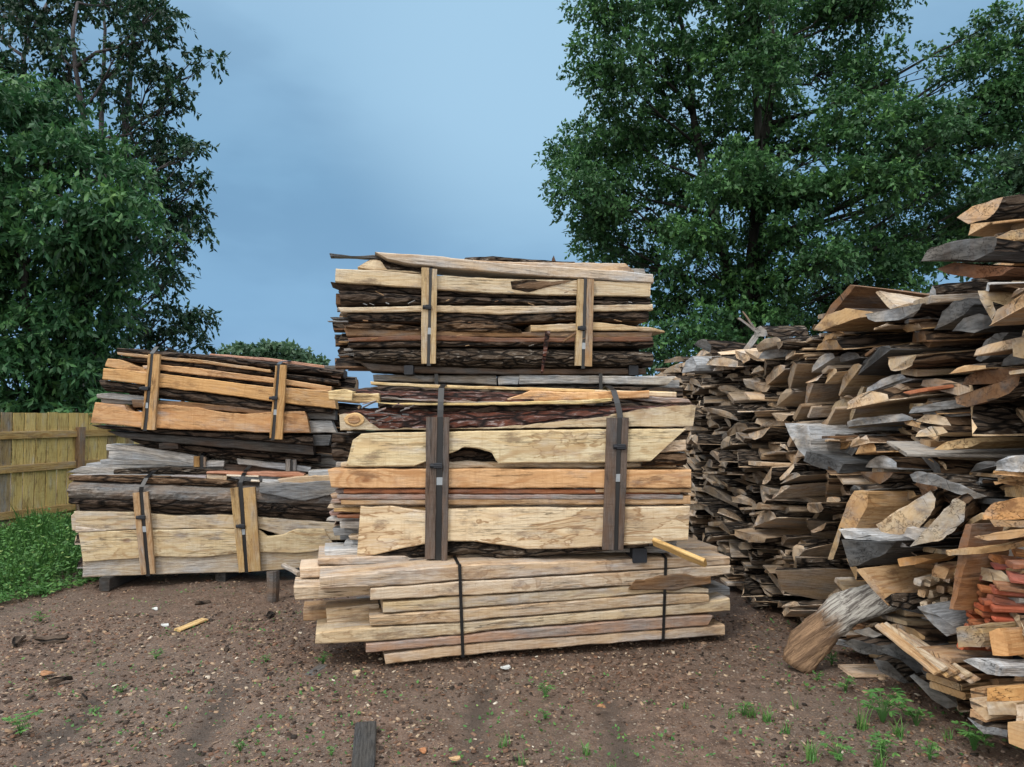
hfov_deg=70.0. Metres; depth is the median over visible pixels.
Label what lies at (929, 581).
kindling stick
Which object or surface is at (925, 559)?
sawn board
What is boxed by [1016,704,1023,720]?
sawn board
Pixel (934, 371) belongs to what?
sawn board
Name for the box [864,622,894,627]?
slabwood
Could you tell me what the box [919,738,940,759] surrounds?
weed plant
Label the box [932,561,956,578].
sawn board
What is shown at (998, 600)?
cedar splinter
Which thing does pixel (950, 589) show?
kindling stick
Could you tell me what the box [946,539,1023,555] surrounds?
sawn board
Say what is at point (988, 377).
slabwood
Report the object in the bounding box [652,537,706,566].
offcut
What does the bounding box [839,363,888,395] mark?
slabwood
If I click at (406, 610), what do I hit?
lumber bundle
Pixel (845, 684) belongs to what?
weed plant
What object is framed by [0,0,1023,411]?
sky
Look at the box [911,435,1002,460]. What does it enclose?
sawn board
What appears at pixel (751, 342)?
splintered stick
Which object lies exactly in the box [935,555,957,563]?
slabwood
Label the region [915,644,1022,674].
slabwood
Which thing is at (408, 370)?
spacer block
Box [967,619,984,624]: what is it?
cedar splinter
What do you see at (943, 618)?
sawn board
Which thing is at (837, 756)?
weed plant
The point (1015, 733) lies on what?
sawn board
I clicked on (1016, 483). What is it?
slabwood
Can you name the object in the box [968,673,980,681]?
thin slat
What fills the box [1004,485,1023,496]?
slabwood
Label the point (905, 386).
slabwood
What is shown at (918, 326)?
slabwood
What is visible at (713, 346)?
slabwood
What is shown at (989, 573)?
slabwood
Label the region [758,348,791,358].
slabwood
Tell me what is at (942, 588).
kindling stick
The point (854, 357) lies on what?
slabwood
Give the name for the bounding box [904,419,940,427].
slabwood
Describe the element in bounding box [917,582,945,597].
kindling stick
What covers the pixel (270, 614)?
bark piece
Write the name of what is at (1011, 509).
slabwood
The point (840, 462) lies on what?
slabwood
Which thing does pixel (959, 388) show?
slabwood
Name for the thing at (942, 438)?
slabwood
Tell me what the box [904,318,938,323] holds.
slabwood
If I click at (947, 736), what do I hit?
grass tuft
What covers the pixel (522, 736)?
ground cover
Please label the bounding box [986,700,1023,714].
sawn board
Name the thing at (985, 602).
cedar splinter
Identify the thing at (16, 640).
bark piece
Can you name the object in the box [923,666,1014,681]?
sawn board
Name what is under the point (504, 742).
grass tuft
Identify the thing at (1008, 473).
slabwood
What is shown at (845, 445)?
slabwood
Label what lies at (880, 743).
weed plant
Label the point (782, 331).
slabwood
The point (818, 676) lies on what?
weed plant
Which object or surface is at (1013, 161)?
broadleaf tree
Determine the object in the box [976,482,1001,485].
sawn board
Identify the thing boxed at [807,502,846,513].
slabwood
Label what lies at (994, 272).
slabwood
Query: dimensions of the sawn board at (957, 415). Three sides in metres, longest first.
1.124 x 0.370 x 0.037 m
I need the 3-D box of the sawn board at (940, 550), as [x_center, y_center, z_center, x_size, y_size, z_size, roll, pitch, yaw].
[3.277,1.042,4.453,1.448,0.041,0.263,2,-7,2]
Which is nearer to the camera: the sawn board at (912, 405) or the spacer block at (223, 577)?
the sawn board at (912, 405)
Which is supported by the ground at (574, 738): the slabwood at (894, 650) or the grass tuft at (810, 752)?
the grass tuft at (810, 752)
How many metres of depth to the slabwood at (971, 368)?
4.13 m
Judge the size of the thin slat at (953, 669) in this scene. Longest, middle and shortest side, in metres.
0.564 x 0.040 x 0.021 m
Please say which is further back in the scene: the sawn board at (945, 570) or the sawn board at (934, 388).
the sawn board at (934, 388)
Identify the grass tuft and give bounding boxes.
[497,731,509,748]
[512,750,527,765]
[575,739,591,756]
[743,702,758,717]
[762,704,776,722]
[780,720,790,734]
[795,739,821,762]
[847,702,875,730]
[865,747,892,766]
[890,713,907,738]
[942,727,953,741]
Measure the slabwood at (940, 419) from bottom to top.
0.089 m
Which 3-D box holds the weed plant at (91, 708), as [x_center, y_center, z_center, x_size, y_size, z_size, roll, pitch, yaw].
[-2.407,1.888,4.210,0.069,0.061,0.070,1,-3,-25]
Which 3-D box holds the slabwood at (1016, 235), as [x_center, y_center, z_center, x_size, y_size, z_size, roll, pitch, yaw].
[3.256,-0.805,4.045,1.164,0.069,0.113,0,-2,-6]
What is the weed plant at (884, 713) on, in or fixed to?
on the ground at (574, 738)
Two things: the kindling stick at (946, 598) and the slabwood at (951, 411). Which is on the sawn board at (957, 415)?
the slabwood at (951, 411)
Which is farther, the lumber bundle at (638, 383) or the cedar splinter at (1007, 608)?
the lumber bundle at (638, 383)
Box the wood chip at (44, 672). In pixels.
[40,670,54,675]
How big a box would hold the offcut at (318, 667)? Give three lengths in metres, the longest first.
0.316 x 0.074 x 0.014 m
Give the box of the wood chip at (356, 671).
[352,670,360,673]
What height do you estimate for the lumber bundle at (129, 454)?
0.329 m
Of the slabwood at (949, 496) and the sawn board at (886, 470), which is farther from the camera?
the sawn board at (886, 470)
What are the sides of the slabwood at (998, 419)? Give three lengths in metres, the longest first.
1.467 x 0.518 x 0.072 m
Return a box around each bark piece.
[12,634,25,646]
[33,634,68,643]
[48,676,72,685]
[81,693,87,701]
[194,600,210,604]
[266,611,274,619]
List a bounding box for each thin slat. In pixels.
[875,623,937,674]
[880,623,942,672]
[884,622,947,670]
[897,628,959,673]
[910,634,971,676]
[940,671,949,677]
[945,669,954,675]
[952,674,962,680]
[956,673,967,678]
[963,678,974,683]
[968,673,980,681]
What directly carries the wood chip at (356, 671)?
on the ground at (574, 738)
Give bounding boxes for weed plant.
[1,708,43,735]
[31,611,49,620]
[88,705,98,714]
[114,682,127,692]
[149,649,163,658]
[231,739,246,750]
[315,651,331,663]
[327,745,336,755]
[537,683,556,697]
[538,708,550,718]
[735,701,753,714]
[813,670,822,680]
[820,731,856,760]
[824,650,837,664]
[832,675,855,690]
[860,687,913,722]
[866,726,899,757]
[899,706,934,725]
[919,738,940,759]
[951,720,994,750]
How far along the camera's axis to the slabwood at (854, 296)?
5.28 m
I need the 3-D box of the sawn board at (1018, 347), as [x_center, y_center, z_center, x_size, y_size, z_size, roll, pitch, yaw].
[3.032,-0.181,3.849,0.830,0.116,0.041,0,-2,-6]
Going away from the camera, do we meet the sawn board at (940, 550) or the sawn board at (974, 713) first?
the sawn board at (974, 713)
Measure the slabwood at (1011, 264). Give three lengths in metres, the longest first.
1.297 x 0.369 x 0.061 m
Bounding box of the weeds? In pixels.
[0,503,99,602]
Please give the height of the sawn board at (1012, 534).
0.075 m
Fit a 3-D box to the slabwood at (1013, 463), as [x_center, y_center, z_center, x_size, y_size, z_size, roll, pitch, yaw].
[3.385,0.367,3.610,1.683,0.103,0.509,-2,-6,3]
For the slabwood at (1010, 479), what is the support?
on the slabwood at (1016, 483)
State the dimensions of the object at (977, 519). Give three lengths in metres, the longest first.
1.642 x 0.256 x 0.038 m
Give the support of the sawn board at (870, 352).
on the slabwood at (876, 362)
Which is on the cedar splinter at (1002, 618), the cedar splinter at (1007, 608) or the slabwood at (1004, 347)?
the cedar splinter at (1007, 608)
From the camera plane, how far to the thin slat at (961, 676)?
3.72 m
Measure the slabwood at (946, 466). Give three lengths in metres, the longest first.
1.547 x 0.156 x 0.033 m
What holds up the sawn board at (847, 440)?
on the slabwood at (851, 451)
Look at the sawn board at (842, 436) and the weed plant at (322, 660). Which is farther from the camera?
the sawn board at (842, 436)
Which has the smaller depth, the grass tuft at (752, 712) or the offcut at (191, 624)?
the grass tuft at (752, 712)
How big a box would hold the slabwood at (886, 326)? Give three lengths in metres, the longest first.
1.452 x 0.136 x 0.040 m
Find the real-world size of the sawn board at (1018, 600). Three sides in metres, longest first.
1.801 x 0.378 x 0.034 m
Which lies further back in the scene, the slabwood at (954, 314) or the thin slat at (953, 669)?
the slabwood at (954, 314)
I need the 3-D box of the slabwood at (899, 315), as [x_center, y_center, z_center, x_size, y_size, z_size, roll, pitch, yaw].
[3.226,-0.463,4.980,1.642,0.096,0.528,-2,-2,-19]
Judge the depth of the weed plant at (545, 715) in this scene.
4.09 m
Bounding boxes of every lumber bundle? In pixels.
[67,462,344,576]
[91,347,365,462]
[100,443,337,473]
[294,537,730,663]
[326,382,695,560]
[328,252,664,376]
[373,374,682,466]
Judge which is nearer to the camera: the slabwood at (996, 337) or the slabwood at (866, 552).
the slabwood at (996, 337)
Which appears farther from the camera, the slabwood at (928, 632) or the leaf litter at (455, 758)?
the slabwood at (928, 632)
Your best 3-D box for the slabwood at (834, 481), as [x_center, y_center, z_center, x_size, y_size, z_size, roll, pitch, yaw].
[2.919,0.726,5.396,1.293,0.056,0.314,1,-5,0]
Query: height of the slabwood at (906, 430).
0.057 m
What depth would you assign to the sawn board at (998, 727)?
3.43 m
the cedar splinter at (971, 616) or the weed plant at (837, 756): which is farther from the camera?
the cedar splinter at (971, 616)
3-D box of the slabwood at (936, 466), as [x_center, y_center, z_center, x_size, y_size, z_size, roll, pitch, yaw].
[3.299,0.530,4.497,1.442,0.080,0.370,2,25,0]
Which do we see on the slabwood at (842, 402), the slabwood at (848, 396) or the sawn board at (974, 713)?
the slabwood at (848, 396)
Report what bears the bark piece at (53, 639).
on the ground at (574, 738)
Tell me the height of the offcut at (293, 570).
0.033 m
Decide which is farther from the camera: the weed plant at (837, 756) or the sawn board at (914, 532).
the sawn board at (914, 532)
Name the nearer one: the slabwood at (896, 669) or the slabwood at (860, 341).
the slabwood at (896, 669)
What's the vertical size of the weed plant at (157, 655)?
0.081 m
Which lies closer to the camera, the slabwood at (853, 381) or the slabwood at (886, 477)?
the slabwood at (886, 477)
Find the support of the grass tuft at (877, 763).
on the ground at (574, 738)
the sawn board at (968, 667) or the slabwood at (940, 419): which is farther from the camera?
the slabwood at (940, 419)
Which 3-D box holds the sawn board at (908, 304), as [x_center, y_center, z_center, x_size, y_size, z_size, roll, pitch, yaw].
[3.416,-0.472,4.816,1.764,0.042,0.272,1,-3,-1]
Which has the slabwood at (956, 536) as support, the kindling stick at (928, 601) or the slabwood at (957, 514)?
the slabwood at (957, 514)
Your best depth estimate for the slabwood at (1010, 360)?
3.89 m
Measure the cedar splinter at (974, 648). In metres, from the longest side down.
0.756 x 0.044 x 0.041 m
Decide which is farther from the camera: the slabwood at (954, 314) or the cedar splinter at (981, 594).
the slabwood at (954, 314)
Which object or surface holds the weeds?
on the ground at (574, 738)
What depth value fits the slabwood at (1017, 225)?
4.82 m
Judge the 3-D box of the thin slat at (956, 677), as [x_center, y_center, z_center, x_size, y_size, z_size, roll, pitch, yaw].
[2.287,1.497,4.008,0.040,0.021,0.563,-31,2,0]
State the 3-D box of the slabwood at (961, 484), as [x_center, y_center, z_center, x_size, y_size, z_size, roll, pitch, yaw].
[2.838,0.595,4.241,1.113,0.137,0.269,4,-4,-19]
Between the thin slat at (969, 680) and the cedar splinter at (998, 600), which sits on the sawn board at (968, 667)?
the thin slat at (969, 680)
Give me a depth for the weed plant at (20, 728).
3.89 m
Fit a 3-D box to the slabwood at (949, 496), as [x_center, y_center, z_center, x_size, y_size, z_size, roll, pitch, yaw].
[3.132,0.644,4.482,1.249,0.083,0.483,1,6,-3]
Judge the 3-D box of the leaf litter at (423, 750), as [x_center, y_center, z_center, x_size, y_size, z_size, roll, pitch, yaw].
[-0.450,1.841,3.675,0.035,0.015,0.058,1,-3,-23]
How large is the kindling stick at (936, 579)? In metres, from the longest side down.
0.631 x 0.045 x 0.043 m
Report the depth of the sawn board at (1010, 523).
3.71 m
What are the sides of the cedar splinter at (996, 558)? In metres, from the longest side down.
0.764 x 0.085 x 0.040 m
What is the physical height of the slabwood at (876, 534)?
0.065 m
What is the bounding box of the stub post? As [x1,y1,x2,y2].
[266,570,279,602]
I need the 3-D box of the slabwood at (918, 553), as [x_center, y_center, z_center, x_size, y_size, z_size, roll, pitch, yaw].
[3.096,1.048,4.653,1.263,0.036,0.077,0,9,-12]
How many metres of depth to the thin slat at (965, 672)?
3.78 m
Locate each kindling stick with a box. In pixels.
[913,574,931,585]
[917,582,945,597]
[920,593,949,605]
[924,576,942,586]
[927,589,947,597]
[931,575,942,581]
[936,582,953,593]
[940,594,951,601]
[943,578,953,582]
[947,584,953,593]
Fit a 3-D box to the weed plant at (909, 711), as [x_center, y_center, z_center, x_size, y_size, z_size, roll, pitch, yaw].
[2.177,1.799,3.950,0.166,0.116,0.166,0,-2,0]
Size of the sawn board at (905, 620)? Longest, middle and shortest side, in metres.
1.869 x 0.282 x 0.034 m
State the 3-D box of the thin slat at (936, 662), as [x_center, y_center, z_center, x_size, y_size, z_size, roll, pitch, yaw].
[2.226,1.452,4.058,0.040,0.021,0.566,-31,5,1]
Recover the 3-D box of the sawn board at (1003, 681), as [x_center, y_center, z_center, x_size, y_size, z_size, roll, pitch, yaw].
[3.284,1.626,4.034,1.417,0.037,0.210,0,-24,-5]
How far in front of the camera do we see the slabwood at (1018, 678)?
3.82 m
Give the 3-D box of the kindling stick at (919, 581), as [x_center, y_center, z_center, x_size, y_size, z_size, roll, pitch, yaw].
[2.599,1.163,4.423,0.630,0.044,0.045,3,6,-37]
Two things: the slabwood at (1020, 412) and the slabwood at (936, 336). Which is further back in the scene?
the slabwood at (936, 336)
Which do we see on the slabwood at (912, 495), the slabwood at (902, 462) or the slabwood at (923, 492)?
the slabwood at (923, 492)
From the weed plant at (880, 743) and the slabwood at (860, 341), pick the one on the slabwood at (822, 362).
the slabwood at (860, 341)
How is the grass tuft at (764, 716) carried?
on the ground at (574, 738)
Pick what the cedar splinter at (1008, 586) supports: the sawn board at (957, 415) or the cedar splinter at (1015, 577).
the cedar splinter at (1015, 577)
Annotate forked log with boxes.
[782,584,902,673]
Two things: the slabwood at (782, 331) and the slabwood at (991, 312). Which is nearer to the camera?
the slabwood at (991, 312)
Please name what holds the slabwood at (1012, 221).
on the slabwood at (1017, 225)
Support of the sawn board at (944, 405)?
on the slabwood at (951, 411)
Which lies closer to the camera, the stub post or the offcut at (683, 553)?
the offcut at (683, 553)
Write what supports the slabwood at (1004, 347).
on the slabwood
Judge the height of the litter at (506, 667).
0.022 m
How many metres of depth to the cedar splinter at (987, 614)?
3.80 m
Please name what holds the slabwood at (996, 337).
on the slabwood at (971, 368)
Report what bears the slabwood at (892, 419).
on the slabwood at (906, 430)
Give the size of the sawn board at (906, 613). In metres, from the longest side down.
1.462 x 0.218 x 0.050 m
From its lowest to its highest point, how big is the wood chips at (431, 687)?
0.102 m
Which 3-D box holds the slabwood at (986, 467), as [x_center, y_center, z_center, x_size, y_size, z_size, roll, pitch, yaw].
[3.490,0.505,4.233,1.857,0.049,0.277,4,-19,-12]
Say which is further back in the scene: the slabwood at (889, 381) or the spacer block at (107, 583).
the spacer block at (107, 583)
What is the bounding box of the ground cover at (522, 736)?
[2,584,994,766]
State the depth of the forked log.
4.79 m
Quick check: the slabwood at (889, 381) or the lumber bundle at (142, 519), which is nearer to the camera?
the slabwood at (889, 381)
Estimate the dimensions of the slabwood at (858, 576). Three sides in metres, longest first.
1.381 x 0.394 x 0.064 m
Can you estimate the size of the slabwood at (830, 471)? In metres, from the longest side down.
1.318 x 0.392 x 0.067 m
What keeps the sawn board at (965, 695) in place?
on the slabwood at (922, 681)
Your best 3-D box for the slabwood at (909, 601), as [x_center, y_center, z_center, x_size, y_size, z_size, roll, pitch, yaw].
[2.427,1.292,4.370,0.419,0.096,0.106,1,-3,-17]
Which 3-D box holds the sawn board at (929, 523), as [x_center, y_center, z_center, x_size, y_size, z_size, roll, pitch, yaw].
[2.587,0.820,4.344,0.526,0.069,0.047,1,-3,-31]
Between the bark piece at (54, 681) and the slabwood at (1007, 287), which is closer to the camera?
the slabwood at (1007, 287)
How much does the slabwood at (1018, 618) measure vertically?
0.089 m
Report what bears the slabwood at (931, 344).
on the slabwood at (905, 386)
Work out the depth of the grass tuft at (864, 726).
3.90 m
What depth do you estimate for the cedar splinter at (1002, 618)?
3.72 m
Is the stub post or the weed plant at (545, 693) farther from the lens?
the stub post
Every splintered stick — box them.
[729,335,757,369]
[737,318,754,330]
[742,311,754,327]
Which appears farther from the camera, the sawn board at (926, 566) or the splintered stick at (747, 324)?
the splintered stick at (747, 324)
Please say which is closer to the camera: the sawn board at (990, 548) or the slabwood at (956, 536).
the sawn board at (990, 548)
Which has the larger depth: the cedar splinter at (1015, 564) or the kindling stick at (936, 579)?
the kindling stick at (936, 579)
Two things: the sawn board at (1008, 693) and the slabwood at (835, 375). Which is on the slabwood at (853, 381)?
the slabwood at (835, 375)
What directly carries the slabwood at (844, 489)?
on the slabwood at (830, 507)
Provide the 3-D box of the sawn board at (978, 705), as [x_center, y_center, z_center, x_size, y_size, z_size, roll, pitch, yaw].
[2.540,1.549,3.540,0.736,0.098,0.054,1,-2,-14]
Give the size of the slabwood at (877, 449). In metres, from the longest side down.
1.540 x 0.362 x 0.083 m
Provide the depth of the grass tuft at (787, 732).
3.88 m
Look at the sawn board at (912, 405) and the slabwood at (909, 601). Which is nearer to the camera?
the slabwood at (909, 601)
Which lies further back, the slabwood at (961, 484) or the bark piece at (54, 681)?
the bark piece at (54, 681)
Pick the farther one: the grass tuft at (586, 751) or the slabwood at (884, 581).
the slabwood at (884, 581)
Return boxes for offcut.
[174,618,207,631]
[281,563,299,575]
[305,664,326,674]
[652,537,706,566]
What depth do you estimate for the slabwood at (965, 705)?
3.96 m
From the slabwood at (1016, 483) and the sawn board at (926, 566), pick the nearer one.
the slabwood at (1016, 483)
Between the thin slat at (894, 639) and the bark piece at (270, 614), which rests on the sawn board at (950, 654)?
the thin slat at (894, 639)
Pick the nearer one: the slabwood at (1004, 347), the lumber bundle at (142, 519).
the slabwood at (1004, 347)
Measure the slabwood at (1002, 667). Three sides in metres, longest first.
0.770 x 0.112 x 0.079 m
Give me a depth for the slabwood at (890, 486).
4.75 m
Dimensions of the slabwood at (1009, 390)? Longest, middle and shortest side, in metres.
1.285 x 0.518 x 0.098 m
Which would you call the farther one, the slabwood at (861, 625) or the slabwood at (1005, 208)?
the slabwood at (861, 625)
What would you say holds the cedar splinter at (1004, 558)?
on the cedar splinter at (996, 566)
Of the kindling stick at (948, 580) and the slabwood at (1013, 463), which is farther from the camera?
the kindling stick at (948, 580)
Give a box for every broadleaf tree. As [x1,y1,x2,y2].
[0,0,230,458]
[0,56,191,504]
[188,337,330,402]
[531,0,1023,375]
[912,130,1023,281]
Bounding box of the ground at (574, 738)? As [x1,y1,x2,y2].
[0,430,1023,766]
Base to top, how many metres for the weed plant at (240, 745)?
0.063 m
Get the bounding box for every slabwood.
[682,356,722,373]
[694,339,757,352]
[754,325,808,336]
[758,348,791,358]
[785,423,912,455]
[804,451,896,472]
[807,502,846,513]
[812,350,869,372]
[814,308,905,331]
[816,332,912,349]
[819,285,929,332]
[822,331,903,341]
[825,368,849,383]
[827,467,871,474]
[827,478,842,484]
[828,527,846,559]
[831,398,852,409]
[836,637,858,646]
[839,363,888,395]
[839,528,913,540]
[840,351,868,362]
[840,394,857,398]
[840,442,851,448]
[840,485,852,494]
[842,538,960,566]
[843,636,893,654]
[845,434,910,455]
[846,413,927,426]
[846,558,890,580]
[847,387,956,408]
[849,386,915,427]
[850,435,913,447]
[850,482,918,493]
[852,620,891,629]
[854,626,884,637]
[856,443,904,455]
[858,344,982,375]
[861,472,913,483]
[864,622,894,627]
[865,303,949,323]
[866,374,970,391]
[866,455,931,469]
[869,654,882,657]
[874,323,905,329]
[874,655,915,683]
[876,291,920,308]
[876,488,948,534]
[876,640,956,672]
[884,592,927,609]
[888,350,991,370]
[889,623,957,642]
[890,383,926,389]
[899,426,917,434]
[900,541,959,546]
[902,609,922,613]
[903,322,937,331]
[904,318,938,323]
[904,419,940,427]
[905,490,922,500]
[910,471,1016,498]
[910,493,982,546]
[910,672,960,708]
[911,550,933,555]
[912,330,997,342]
[912,427,1023,441]
[913,482,960,502]
[915,316,939,332]
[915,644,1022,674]
[916,414,971,426]
[916,425,971,436]
[919,488,950,517]
[920,340,994,365]
[920,377,969,395]
[922,236,1023,263]
[922,457,974,473]
[925,397,970,413]
[928,458,996,469]
[929,279,1011,295]
[934,298,987,329]
[934,437,1023,449]
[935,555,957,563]
[938,262,1023,280]
[944,533,962,538]
[949,362,1023,373]
[953,314,1023,332]
[954,375,1023,406]
[954,567,1009,581]
[956,697,972,711]
[957,194,1023,223]
[962,367,1023,384]
[963,658,1023,676]
[968,222,1016,236]
[969,385,1023,435]
[970,461,995,472]
[974,336,1023,355]
[976,332,1022,361]
[978,291,1013,308]
[978,477,997,483]
[980,299,1003,320]
[982,497,1023,519]
[986,282,1023,292]
[989,293,1023,325]
[993,219,1023,223]
[993,470,1023,476]
[994,481,1023,485]
[996,228,1023,240]
[996,455,1023,471]
[997,476,1023,481]
[998,263,1023,265]
[999,485,1011,489]
[1002,354,1023,365]
[1003,527,1023,530]
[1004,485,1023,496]
[1008,547,1023,557]
[1009,613,1023,635]
[1010,288,1023,298]
[1011,223,1023,228]
[1013,676,1023,680]
[1016,405,1023,421]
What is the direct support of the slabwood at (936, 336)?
on the slabwood at (876, 362)
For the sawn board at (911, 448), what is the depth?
4.32 m
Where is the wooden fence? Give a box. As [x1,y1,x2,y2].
[0,412,138,528]
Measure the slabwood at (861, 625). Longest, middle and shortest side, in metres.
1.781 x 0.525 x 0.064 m
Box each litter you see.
[419,747,426,753]
[449,755,460,760]
[500,665,510,668]
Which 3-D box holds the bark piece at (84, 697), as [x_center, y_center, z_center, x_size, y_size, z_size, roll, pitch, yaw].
[-2.536,1.862,4.338,0.030,0.034,0.100,2,-3,-40]
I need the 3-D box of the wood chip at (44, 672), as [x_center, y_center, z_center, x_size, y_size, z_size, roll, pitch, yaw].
[-3.033,1.886,4.769,0.096,0.023,0.060,0,-2,6]
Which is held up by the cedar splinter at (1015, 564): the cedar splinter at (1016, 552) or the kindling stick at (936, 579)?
the cedar splinter at (1016, 552)
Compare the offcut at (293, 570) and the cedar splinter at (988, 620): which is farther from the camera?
the offcut at (293, 570)
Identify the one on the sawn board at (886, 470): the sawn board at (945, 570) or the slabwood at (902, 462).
the slabwood at (902, 462)
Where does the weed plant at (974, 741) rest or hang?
on the ground at (574, 738)
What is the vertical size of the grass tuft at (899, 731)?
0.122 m
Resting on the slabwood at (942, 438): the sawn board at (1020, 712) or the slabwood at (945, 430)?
the slabwood at (945, 430)
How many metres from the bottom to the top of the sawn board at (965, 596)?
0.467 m
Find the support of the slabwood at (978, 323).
on the slabwood at (952, 358)
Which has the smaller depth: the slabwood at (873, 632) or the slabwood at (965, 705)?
the slabwood at (965, 705)
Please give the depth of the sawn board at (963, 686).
3.90 m
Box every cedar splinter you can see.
[957,643,991,651]
[965,609,978,614]
[966,612,984,618]
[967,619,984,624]
[974,602,1008,612]
[974,608,984,615]
[976,590,986,597]
[977,584,1023,597]
[978,598,993,605]
[982,612,1010,617]
[984,618,994,622]
[987,594,1023,605]
[988,554,1013,563]
[990,562,1009,569]
[990,604,1023,612]
[991,587,1023,596]
[991,616,1014,621]
[992,580,1023,593]
[1000,555,1023,561]
[1005,560,1023,568]
[1006,570,1023,583]
[1011,548,1023,557]
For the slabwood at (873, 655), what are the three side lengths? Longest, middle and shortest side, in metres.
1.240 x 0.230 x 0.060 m
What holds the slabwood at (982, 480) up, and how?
on the slabwood at (1016, 483)
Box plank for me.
[351,721,376,766]
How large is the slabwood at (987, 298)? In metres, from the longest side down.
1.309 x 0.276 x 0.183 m
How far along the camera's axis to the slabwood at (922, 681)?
4.01 m
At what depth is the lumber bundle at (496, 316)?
6.23 m
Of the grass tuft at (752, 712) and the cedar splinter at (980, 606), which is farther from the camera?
the grass tuft at (752, 712)
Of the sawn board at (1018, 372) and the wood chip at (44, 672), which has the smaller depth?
the sawn board at (1018, 372)
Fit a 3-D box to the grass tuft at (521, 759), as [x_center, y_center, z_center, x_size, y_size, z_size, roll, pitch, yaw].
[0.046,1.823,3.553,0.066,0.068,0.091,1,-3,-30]
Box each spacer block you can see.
[99,575,142,590]
[215,572,241,581]
[404,365,415,375]
[623,365,638,375]
[625,547,646,562]
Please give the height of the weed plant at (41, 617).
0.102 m
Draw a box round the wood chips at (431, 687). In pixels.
[0,571,1023,766]
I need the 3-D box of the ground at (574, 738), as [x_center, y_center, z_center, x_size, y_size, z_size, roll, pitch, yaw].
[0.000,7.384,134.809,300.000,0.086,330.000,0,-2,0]
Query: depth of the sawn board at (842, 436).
5.19 m
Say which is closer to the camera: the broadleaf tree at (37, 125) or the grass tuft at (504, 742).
the grass tuft at (504, 742)
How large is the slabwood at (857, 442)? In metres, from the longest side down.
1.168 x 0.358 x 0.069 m
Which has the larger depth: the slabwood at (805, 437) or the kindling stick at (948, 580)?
the slabwood at (805, 437)
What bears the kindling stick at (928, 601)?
on the kindling stick
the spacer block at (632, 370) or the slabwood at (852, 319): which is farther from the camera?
the spacer block at (632, 370)
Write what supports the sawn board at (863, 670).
on the ground at (574, 738)
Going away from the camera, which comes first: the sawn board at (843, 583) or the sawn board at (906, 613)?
the sawn board at (906, 613)
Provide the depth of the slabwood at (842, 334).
5.35 m
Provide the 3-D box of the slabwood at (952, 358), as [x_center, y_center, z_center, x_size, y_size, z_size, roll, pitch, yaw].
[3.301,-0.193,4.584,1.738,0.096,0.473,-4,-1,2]
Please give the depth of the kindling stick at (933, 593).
4.24 m
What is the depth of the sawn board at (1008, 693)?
3.43 m
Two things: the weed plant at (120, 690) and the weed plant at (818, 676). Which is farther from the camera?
the weed plant at (818, 676)
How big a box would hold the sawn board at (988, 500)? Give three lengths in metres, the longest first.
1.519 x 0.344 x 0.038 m
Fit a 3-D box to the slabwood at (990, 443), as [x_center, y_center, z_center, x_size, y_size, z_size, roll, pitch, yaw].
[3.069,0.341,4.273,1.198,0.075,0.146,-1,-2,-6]
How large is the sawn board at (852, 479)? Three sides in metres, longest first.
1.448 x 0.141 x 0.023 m
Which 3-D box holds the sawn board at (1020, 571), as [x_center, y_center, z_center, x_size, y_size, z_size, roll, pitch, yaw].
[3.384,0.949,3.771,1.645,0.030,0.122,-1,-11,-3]
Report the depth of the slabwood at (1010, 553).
3.93 m
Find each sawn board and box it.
[822,433,910,438]
[834,577,867,590]
[836,475,875,484]
[838,664,889,677]
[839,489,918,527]
[840,436,910,441]
[846,635,863,637]
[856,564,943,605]
[865,347,876,356]
[872,468,933,472]
[878,613,931,625]
[887,441,1023,457]
[888,303,912,309]
[896,609,925,616]
[898,553,954,565]
[901,366,973,376]
[903,384,953,393]
[904,526,962,539]
[909,400,970,412]
[909,403,925,409]
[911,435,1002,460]
[913,293,979,304]
[915,564,933,568]
[917,644,1012,663]
[918,601,968,635]
[920,438,944,446]
[923,412,970,416]
[923,546,957,553]
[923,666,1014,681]
[924,518,935,526]
[926,672,991,690]
[929,681,970,699]
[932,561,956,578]
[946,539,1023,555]
[949,523,1023,609]
[956,621,1015,647]
[957,663,980,671]
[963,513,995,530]
[968,717,1015,736]
[969,472,1007,477]
[969,697,1016,720]
[970,683,1023,697]
[970,709,1015,721]
[975,529,1023,540]
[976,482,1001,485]
[978,498,1012,503]
[981,503,990,512]
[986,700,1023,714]
[987,678,1023,684]
[987,684,1023,701]
[989,626,1023,655]
[990,519,1023,526]
[1006,568,1023,573]
[1008,721,1023,748]
[1009,369,1023,374]
[1009,598,1023,603]
[1012,338,1023,357]
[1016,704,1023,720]
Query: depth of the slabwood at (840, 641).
5.11 m
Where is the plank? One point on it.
(364, 748)
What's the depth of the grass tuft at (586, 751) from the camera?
3.67 m
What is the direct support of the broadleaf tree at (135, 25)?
on the ground at (574, 738)
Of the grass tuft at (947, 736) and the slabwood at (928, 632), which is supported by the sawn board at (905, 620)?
the slabwood at (928, 632)
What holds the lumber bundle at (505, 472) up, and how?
on the lumber bundle at (406, 610)
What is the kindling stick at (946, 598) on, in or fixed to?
on the slabwood

